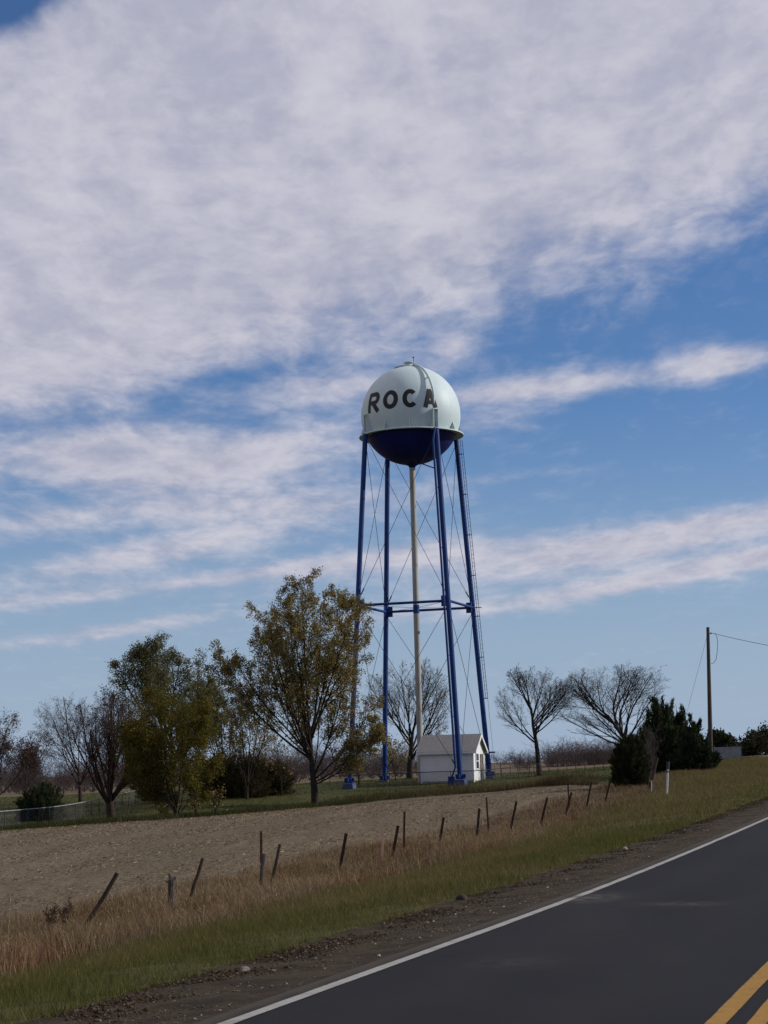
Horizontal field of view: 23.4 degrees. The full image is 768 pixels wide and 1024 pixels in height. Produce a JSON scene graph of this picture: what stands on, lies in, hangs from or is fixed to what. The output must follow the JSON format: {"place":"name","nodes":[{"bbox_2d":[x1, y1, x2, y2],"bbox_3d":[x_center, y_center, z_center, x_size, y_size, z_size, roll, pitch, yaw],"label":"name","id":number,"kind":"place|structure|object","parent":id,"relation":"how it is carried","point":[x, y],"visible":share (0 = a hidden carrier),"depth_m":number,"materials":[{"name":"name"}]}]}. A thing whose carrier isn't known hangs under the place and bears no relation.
{"place":"outdoors","nodes":[
{"label":"outdoors","id":0,"kind":"place"},
{"bbox_2d":[39,903,59,930],"bbox_3d":[-6.389,7.804,35.584,0.359,0.604,0.363,4,-10,-37],"label":"dried weed","id":1,"kind":"object","parent":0,"point":[53,912],"visible":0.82,"depth_m":35.55,"materials":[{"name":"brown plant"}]},
{"bbox_2d":[57,895,74,926],"bbox_3d":[-6.210,7.814,36.166,0.339,0.728,0.390,4,-9,-33],"label":"dried weed","id":2,"kind":"object","parent":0,"point":[67,911],"visible":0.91,"depth_m":36.18,"materials":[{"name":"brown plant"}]},
{"bbox_2d":[0,784,604,924],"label":"field","id":3,"kind":"structure","parent":0,"point":[91,878],"depth_m":67.84,"materials":[{"name":"soil"}]},
{"bbox_2d":[0,756,761,830],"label":"lawn","id":4,"kind":"structure","parent":0,"point":[270,799],"depth_m":138.70,"materials":[{"name":"green plant"}]},
{"bbox_2d":[0,709,45,794],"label":"russet tree","id":5,"kind":"object","parent":4,"relation":"on","point":[4,743],"visible":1,"depth_m":148.34,"materials":[{"name":"brown plant"}]},
{"bbox_2d":[14,800,31,821],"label":"juniper","id":6,"kind":"object","parent":4,"relation":"on","point":[19,813],"visible":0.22,"depth_m":117.29,"materials":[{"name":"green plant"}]},
{"bbox_2d":[0,725,56,797],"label":"russet tree","id":7,"kind":"object","parent":4,"relation":"on","point":[35,761],"visible":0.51,"depth_m":154.36,"materials":[{"name":"brown plant"}]},
{"bbox_2d":[12,779,66,820],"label":"juniper","id":8,"kind":"object","parent":4,"relation":"on","point":[42,795],"visible":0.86,"depth_m":116.09,"materials":[{"name":"green plant"}]},
{"bbox_2d":[0,790,140,826],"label":"chain link fence","id":9,"kind":"object","parent":4,"relation":"on","point":[39,813],"visible":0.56,"depth_m":113.32,"materials":[{"name":"metal"}]},
{"bbox_2d":[31,693,119,801],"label":"bare tree","id":10,"kind":"object","parent":4,"relation":"on","point":[81,779],"visible":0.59,"depth_m":150.81,"materials":[{"name":"brown plant"}]},
{"bbox_2d":[55,689,167,817],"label":"bare tree","id":11,"kind":"object","parent":4,"relation":"on","point":[93,750],"visible":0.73,"depth_m":109.30,"materials":[{"name":"brown plant"}]},
{"bbox_2d":[130,764,176,801],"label":"shrub","id":12,"kind":"object","parent":4,"relation":"on","point":[143,795],"visible":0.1,"depth_m":141.00,"materials":[{"name":"green plant"}]},
{"bbox_2d":[99,630,229,799],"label":"leafy tree","id":13,"kind":"object","parent":4,"relation":"on","point":[150,672],"visible":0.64,"depth_m":139.15,"materials":[{"name":"green plant"}]},
{"bbox_2d":[108,685,226,814],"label":"bushy tree","id":14,"kind":"object","parent":4,"relation":"on","point":[150,742],"visible":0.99,"depth_m":105.35,"materials":[{"name":"green plant"}]},
{"bbox_2d":[185,790,204,812],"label":"sapling","id":15,"kind":"object","parent":4,"relation":"on","point":[192,805],"visible":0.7,"depth_m":108.63,"materials":[{"name":"green plant"}]},
{"bbox_2d":[185,762,217,798],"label":"shrub","id":16,"kind":"object","parent":4,"relation":"on","point":[199,778],"visible":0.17,"depth_m":137.01,"materials":[{"name":"green plant"}]},
{"bbox_2d":[205,784,227,815],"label":"sapling","id":17,"kind":"object","parent":4,"relation":"on","point":[216,798],"visible":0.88,"depth_m":107.71,"materials":[{"name":"green plant"}]},
{"bbox_2d":[189,666,254,755],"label":"sparse tree","id":18,"kind":"object","parent":4,"relation":"on","point":[221,733],"visible":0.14,"depth_m":144.56,"materials":[{"name":"green plant"}]},
{"bbox_2d":[203,750,245,798],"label":"shrub","id":19,"kind":"object","parent":4,"relation":"on","point":[221,780],"visible":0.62,"depth_m":135.05,"materials":[{"name":"green plant"}]},
{"bbox_2d":[208,678,286,798],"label":"sparse tree","id":20,"kind":"object","parent":4,"relation":"on","point":[237,740],"visible":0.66,"depth_m":132.75,"materials":[{"name":"brown plant"}]},
{"bbox_2d":[228,751,275,797],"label":"shrub","id":21,"kind":"object","parent":4,"relation":"on","point":[255,790],"visible":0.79,"depth_m":134.17,"materials":[{"name":"green plant"}]},
{"bbox_2d":[258,759,296,794],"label":"shrub","id":22,"kind":"object","parent":4,"relation":"on","point":[276,786],"visible":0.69,"depth_m":137.17,"materials":[{"name":"green plant"}]},
{"bbox_2d":[255,703,303,795],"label":"sapling","id":23,"kind":"object","parent":4,"relation":"on","point":[278,745],"visible":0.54,"depth_m":135.59,"materials":[{"name":"brown plant"}]},
{"bbox_2d":[202,566,388,803],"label":"leafy tree","id":24,"kind":"object","parent":4,"relation":"on","point":[323,670],"visible":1,"depth_m":125.55,"materials":[{"name":"green plant"}]},
{"bbox_2d":[0,770,598,830],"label":"field edge weeds","id":25,"kind":"object","parent":4,"relation":"on","point":[556,780],"visible":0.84,"depth_m":119.78,"materials":[{"name":"green plant"}]},
{"bbox_2d":[340,728,380,784],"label":"sapling","id":26,"kind":"object","parent":4,"relation":"on","point":[361,752],"visible":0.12,"depth_m":148.52,"materials":[{"name":"green plant"}]},
{"bbox_2d":[380,731,408,780],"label":"sapling","id":27,"kind":"object","parent":4,"relation":"on","point":[389,751],"visible":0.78,"depth_m":156.49,"materials":[{"name":"green plant"}]},
{"bbox_2d":[359,656,450,778],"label":"bare tree","id":28,"kind":"object","parent":4,"relation":"on","point":[411,752],"visible":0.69,"depth_m":166.38,"materials":[{"name":"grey plant"}]},
{"bbox_2d":[342,357,495,789],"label":"water tower","id":29,"kind":"structure","parent":4,"relation":"on","point":[410,414],"depth_m":146.67,"materials":[{"name":"blue metal"}]},
{"bbox_2d":[329,763,540,786],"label":"chain link fence","id":30,"kind":"object","parent":4,"relation":"on","point":[432,777],"visible":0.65,"depth_m":142.91,"materials":[{"name":"metal"}]},
{"bbox_2d":[416,734,487,783],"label":"pump house","id":31,"kind":"structure","parent":4,"relation":"on","point":[432,753],"depth_m":143.31,"materials":[{"name":"white"}]},
{"bbox_2d":[475,753,478,768],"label":"window","id":32,"kind":"structure","parent":31,"relation":"in","point":[476,755],"depth_m":143.35,"materials":[{"name":"white glass"}]},
{"bbox_2d":[481,755,483,779],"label":"door","id":33,"kind":"structure","parent":31,"relation":"in","point":[481,755],"depth_m":144.51,"materials":[{"name":"beige paint"}]},
{"bbox_2d":[494,663,577,775],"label":"bare tree","id":34,"kind":"object","parent":4,"relation":"on","point":[560,696],"visible":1,"depth_m":149.48,"materials":[{"name":"brown plant"}]},
{"bbox_2d":[491,756,612,774],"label":"wire fence","id":35,"kind":"object","parent":4,"relation":"on","point":[603,761],"visible":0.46,"depth_m":161.02,"materials":[{"name":"grey metal"}]},
{"bbox_2d":[552,661,669,743],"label":"bare tree","id":36,"kind":"object","parent":4,"relation":"on","point":[592,704],"visible":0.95,"depth_m":149.46,"materials":[{"name":"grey plant"}]},
{"bbox_2d":[635,706,650,739],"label":"cedar tree","id":37,"kind":"object","parent":4,"relation":"on","point":[647,715],"visible":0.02,"depth_m":122.97,"materials":[{"name":"green plant"}]},
{"bbox_2d":[635,695,682,771],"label":"cedar tree","id":38,"kind":"object","parent":4,"relation":"on","point":[668,733],"visible":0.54,"depth_m":119.61,"materials":[{"name":"green plant"}]},
{"bbox_2d":[704,727,740,758],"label":"pine tree","id":39,"kind":"object","parent":4,"relation":"on","point":[721,738],"visible":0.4,"depth_m":170.42,"materials":[{"name":"green plant"}]},
{"bbox_2d":[0,756,767,1023],"bbox_3d":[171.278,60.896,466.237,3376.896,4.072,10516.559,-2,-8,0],"label":"verge","id":40,"kind":"structure","parent":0,"point":[274,941],"depth_m":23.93,"materials":[{"name":"plant"}]},
{"bbox_2d":[82,872,118,928],"bbox_3d":[-5.505,7.587,35.677,0.834,1.295,0.105,-2,-8,0],"label":"fence post","id":41,"kind":"object","parent":40,"relation":"on","point":[106,892],"visible":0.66,"depth_m":35.67,"materials":[{"name":"brown wood"}]},
{"bbox_2d":[164,873,176,906],"bbox_3d":[-4.508,8.165,39.286,0.234,1.025,0.172,-9,-11,42],"label":"fence post","id":42,"kind":"object","parent":40,"relation":"on","point":[171,883],"visible":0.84,"depth_m":39.24,"materials":[{"name":"grey wood"}]},
{"bbox_2d":[186,858,203,904],"bbox_3d":[-4.146,8.164,40.286,0.509,1.286,0.089,-2,-8,0],"label":"fence post","id":43,"kind":"object","parent":40,"relation":"on","point":[196,877],"visible":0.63,"depth_m":40.28,"materials":[{"name":"brown wood"}]},
{"bbox_2d":[260,831,261,863],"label":"fence post","id":44,"kind":"object","parent":40,"relation":"on","point":[260,845],"visible":0.41,"depth_m":45.36,"materials":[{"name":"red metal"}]},
{"bbox_2d":[259,854,265,884],"bbox_3d":[-2.913,8.696,44.096,0.233,1.146,0.118,-2,-8,0],"label":"fence post","id":45,"kind":"object","parent":40,"relation":"on","point":[263,857],"visible":0.58,"depth_m":44.08,"materials":[{"name":"grey wood"}]},
{"bbox_2d":[270,844,280,886],"bbox_3d":[-2.666,8.678,44.742,0.406,1.327,0.091,-2,-8,0],"label":"fence post","id":46,"kind":"object","parent":40,"relation":"on","point":[276,860],"visible":0.56,"depth_m":44.75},
{"bbox_2d":[338,833,347,869],"bbox_3d":[-1.126,9.229,49.629,0.344,1.269,0.062,-2,-8,0],"label":"fence post","id":47,"kind":"object","parent":40,"relation":"on","point":[343,850],"visible":0.88,"depth_m":49.65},
{"bbox_2d":[0,758,739,974],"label":"dry grass","id":48,"kind":"structure","parent":40,"relation":"on","point":[231,895],"depth_m":42.44,"materials":[{"name":"beige plant"}]},
{"bbox_2d":[381,837,383,860],"bbox_3d":[-0.048,9.765,53.117,0.117,0.911,0.053,-2,-8,0],"label":"marker stake","id":49,"kind":"object","parent":40,"relation":"on","point":[382,844],"visible":0.78,"depth_m":53.14,"materials":[{"name":"plastic"}]},
{"bbox_2d":[391,825,398,860],"bbox_3d":[0.300,9.717,54.008,0.333,1.178,0.062,-2,-8,0],"label":"fence post","id":50,"kind":"object","parent":40,"relation":"on","point":[395,840],"visible":0.84,"depth_m":54.02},
{"bbox_2d":[31,796,767,1023],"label":"soil clods","id":51,"kind":"object","parent":40,"relation":"on","point":[92,1009],"visible":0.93,"depth_m":19.78,"materials":[{"name":"gravel"}]},
{"bbox_2d":[403,811,405,848],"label":"fence post","id":52,"kind":"object","parent":40,"relation":"on","point":[404,814],"visible":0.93,"depth_m":57.58,"materials":[{"name":"brown metal"}]},
{"bbox_2d":[438,817,444,844],"bbox_3d":[1.802,10.249,58.842,0.288,1.137,0.062,-2,-8,0],"label":"fence post","id":53,"kind":"object","parent":40,"relation":"on","point":[442,825],"visible":0.74,"depth_m":58.86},
{"bbox_2d":[476,808,480,836],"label":"fence post","id":54,"kind":"object","parent":40,"relation":"on","point":[478,820],"visible":0.87,"depth_m":63.21,"materials":[{"name":"black wood"}]},
{"bbox_2d":[486,797,488,830],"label":"fence post","id":55,"kind":"object","parent":40,"relation":"on","point":[487,814],"visible":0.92,"depth_m":68.27,"materials":[{"name":"brown metal"}]},
{"bbox_2d":[509,801,516,833],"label":"fence post","id":56,"kind":"object","parent":40,"relation":"on","point":[513,815],"visible":0.91,"depth_m":67.69,"materials":[{"name":"black wood"}]},
{"bbox_2d":[540,797,547,822],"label":"fence post","id":57,"kind":"object","parent":40,"relation":"on","point":[544,808],"visible":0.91,"depth_m":72.44,"materials":[{"name":"brown wood"}]},
{"bbox_2d":[565,792,571,814],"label":"fence post","id":58,"kind":"object","parent":40,"relation":"on","point":[567,807],"visible":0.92,"depth_m":76.86,"materials":[{"name":"brown wood"}]},
{"bbox_2d":[567,777,569,805],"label":"fence post","id":59,"kind":"object","parent":40,"relation":"on","point":[568,787],"visible":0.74,"depth_m":81.86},
{"bbox_2d":[586,782,591,806],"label":"fence post","id":60,"kind":"object","parent":40,"relation":"on","point":[590,786],"visible":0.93,"depth_m":81.08,"materials":[{"name":"brown wood"}]},
{"bbox_2d":[604,779,610,801],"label":"fence post","id":61,"kind":"object","parent":40,"relation":"on","point":[607,789],"visible":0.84,"depth_m":85.13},
{"bbox_2d":[607,731,650,787],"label":"cedar tree","id":62,"kind":"object","parent":40,"relation":"on","point":[628,761],"visible":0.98,"depth_m":97.66,"materials":[{"name":"green plant"}]},
{"bbox_2d":[636,723,663,778],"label":"dead shrub","id":63,"kind":"object","parent":40,"relation":"on","point":[650,749],"visible":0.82,"depth_m":103.07,"materials":[{"name":"grey plant"}]},
{"bbox_2d":[648,757,658,790],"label":"fence post","id":64,"kind":"object","parent":40,"relation":"on","point":[654,769],"visible":0.75,"depth_m":93.70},
{"bbox_2d":[666,762,669,794],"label":"marker post","id":65,"kind":"object","parent":40,"relation":"on","point":[667,768],"visible":0.84,"depth_m":88.27,"materials":[{"name":"white paint"}]},
{"bbox_2d":[661,703,687,757],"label":"cedar tree","id":66,"kind":"object","parent":40,"relation":"on","point":[680,718],"visible":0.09,"depth_m":120.77,"materials":[{"name":"green plant"}]},
{"bbox_2d":[668,712,722,770],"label":"cedar tree","id":67,"kind":"object","parent":40,"relation":"on","point":[693,750],"visible":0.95,"depth_m":117.33,"materials":[{"name":"green plant"}]},
{"bbox_2d":[687,627,767,749],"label":"utility pole","id":68,"kind":"object","parent":40,"relation":"on","point":[709,703],"visible":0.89,"depth_m":124.38,"materials":[{"name":"brown wood"}]},
{"bbox_2d":[713,745,741,760],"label":"metal panel","id":69,"kind":"object","parent":40,"relation":"on","point":[734,753],"visible":0.77,"depth_m":140.70,"materials":[{"name":"metal"}]},
{"bbox_2d":[0,754,767,796],"bbox_3d":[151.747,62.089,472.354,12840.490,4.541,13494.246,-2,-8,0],"label":"distant ground","id":70,"kind":"structure","parent":0,"point":[12,793],"depth_m":206.39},
{"bbox_2d":[0,736,417,793],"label":"distant treeline","id":71,"kind":"object","parent":70,"relation":"on","point":[302,768],"visible":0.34,"depth_m":193.15,"materials":[{"name":"plant"}]},
{"bbox_2d":[485,735,617,769],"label":"distant treeline","id":72,"kind":"object","parent":70,"relation":"on","point":[597,752],"visible":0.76,"depth_m":227.88,"materials":[{"name":"plant"}]},
{"bbox_2d":[737,728,767,755],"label":"hedge tree","id":73,"kind":"object","parent":70,"relation":"on","point":[752,746],"visible":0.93,"depth_m":185.73,"materials":[{"name":"green plant"}]},
{"bbox_2d":[748,720,767,754],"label":"hedge tree","id":74,"kind":"object","parent":70,"relation":"on","point":[762,729],"visible":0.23,"depth_m":190.12,"materials":[{"name":"green plant"}]},
{"bbox_2d":[0,0,767,776],"label":"sky","id":75,"kind":"structure","parent":0,"point":[223,222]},
{"bbox_2d":[14,799,767,1023],"bbox_3d":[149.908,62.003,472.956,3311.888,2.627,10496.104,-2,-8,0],"label":"shoulder","id":76,"kind":"object","parent":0,"point":[212,1002],"visible":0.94,"depth_m":20.15},
{"bbox_2d":[240,966,249,971],"bbox_3d":[-1.353,4.443,18.056,0.096,0.050,0.180,-3,-8,14],"label":"rock","id":77,"kind":"object","parent":76,"relation":"on","point":[244,968],"visible":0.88,"depth_m":18.01,"materials":[{"name":"beige stone"}]},
{"bbox_2d":[56,801,767,1023],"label":"loose gravel","id":78,"kind":"structure","parent":76,"relation":"on","point":[275,970],"depth_m":20.52,"materials":[{"name":"grey gravel"}]},
{"bbox_2d":[456,894,467,899],"bbox_3d":[1.125,5.559,26.749,0.140,0.101,0.189,6,-11,-43],"label":"rock","id":79,"kind":"object","parent":76,"relation":"on","point":[462,897],"visible":0.93,"depth_m":26.70,"materials":[{"name":"grey stone"}]},
{"bbox_2d":[194,814,767,1023],"bbox_3d":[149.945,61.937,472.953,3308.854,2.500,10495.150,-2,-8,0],"label":"road","id":80,"kind":"structure","parent":0,"point":[683,939],"depth_m":17.34,"materials":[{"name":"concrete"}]},
{"bbox_2d":[217,817,767,1023],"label":"white edge line","id":81,"kind":"object","parent":80,"relation":"on","point":[307,994],"visible":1,"depth_m":18.94,"materials":[{"name":"paint"}]},
{"bbox_2d":[704,961,767,1023],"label":"yellow centre line","id":82,"kind":"object","parent":80,"relation":"on","point":[738,999],"visible":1,"depth_m":14.47,"materials":[{"name":"paint"}]},
{"bbox_2d":[746,999,767,1023],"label":"yellow centre line","id":83,"kind":"object","parent":80,"relation":"on","point":[760,1016],"visible":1,"depth_m":13.39,"materials":[{"name":"paint"}]}
]}

